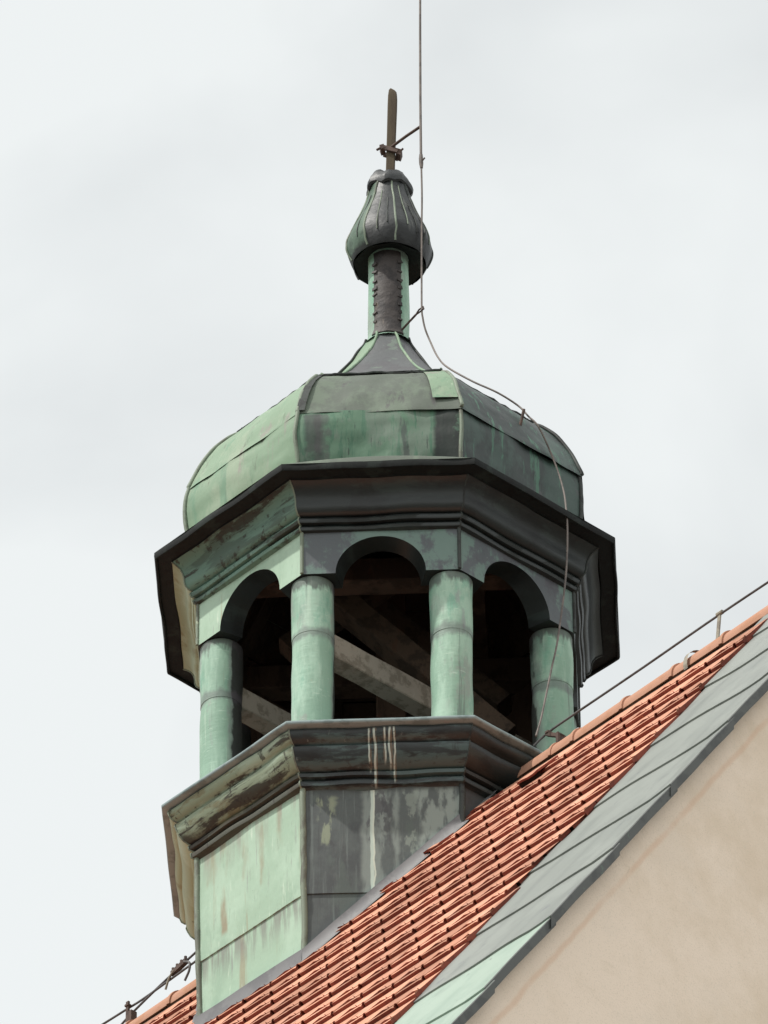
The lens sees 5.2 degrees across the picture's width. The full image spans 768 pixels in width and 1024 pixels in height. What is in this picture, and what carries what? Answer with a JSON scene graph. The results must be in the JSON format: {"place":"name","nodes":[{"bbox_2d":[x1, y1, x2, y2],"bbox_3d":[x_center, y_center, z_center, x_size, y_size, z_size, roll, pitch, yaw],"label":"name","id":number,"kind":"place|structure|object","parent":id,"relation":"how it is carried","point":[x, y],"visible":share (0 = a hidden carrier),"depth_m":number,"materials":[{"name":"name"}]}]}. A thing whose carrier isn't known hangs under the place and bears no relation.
{"place":"outdoors","nodes":[
{"label":"outdoors","id":0,"kind":"place"},
{"bbox_2d":[102,952,194,1023],"bbox_3d":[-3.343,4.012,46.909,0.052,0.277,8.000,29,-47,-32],"label":"ridge conductor","id":1,"kind":"object","parent":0,"point":[175,971],"visible":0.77,"depth_m":45.09,"materials":[{"name":"metal"}]},
{"bbox_2d":[0,0,767,1023],"label":"sky","id":2,"kind":"structure","parent":0,"point":[183,183],"materials":[{"name":"white"}]},
{"bbox_2d":[125,605,767,1023],"bbox_3d":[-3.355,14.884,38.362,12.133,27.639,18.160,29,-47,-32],"label":"church","id":3,"kind":"structure","parent":0,"point":[609,865],"depth_m":39.33,"materials":[{"name":"red tile"}]},
{"bbox_2d":[154,88,619,1023],"bbox_3d":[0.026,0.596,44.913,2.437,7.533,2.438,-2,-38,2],"label":"ridge turret","id":4,"kind":"object","parent":3,"relation":"on","point":[360,568],"visible":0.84,"depth_m":44.12,"materials":[{"name":"green metal"}]},
{"bbox_2d":[376,0,567,736],"bbox_3d":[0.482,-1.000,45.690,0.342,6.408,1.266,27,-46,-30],"label":"lightning rod","id":5,"kind":"object","parent":4,"relation":"attached to","point":[382,148],"visible":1,"depth_m":46.04,"materials":[{"name":"metal"}]},
{"bbox_2d":[533,581,767,746],"bbox_3d":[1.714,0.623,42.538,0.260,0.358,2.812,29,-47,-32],"label":"ridge conductor","id":6,"kind":"object","parent":3,"relation":"attached to","point":[558,736],"visible":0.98,"depth_m":42.89,"materials":[{"name":"metal"}]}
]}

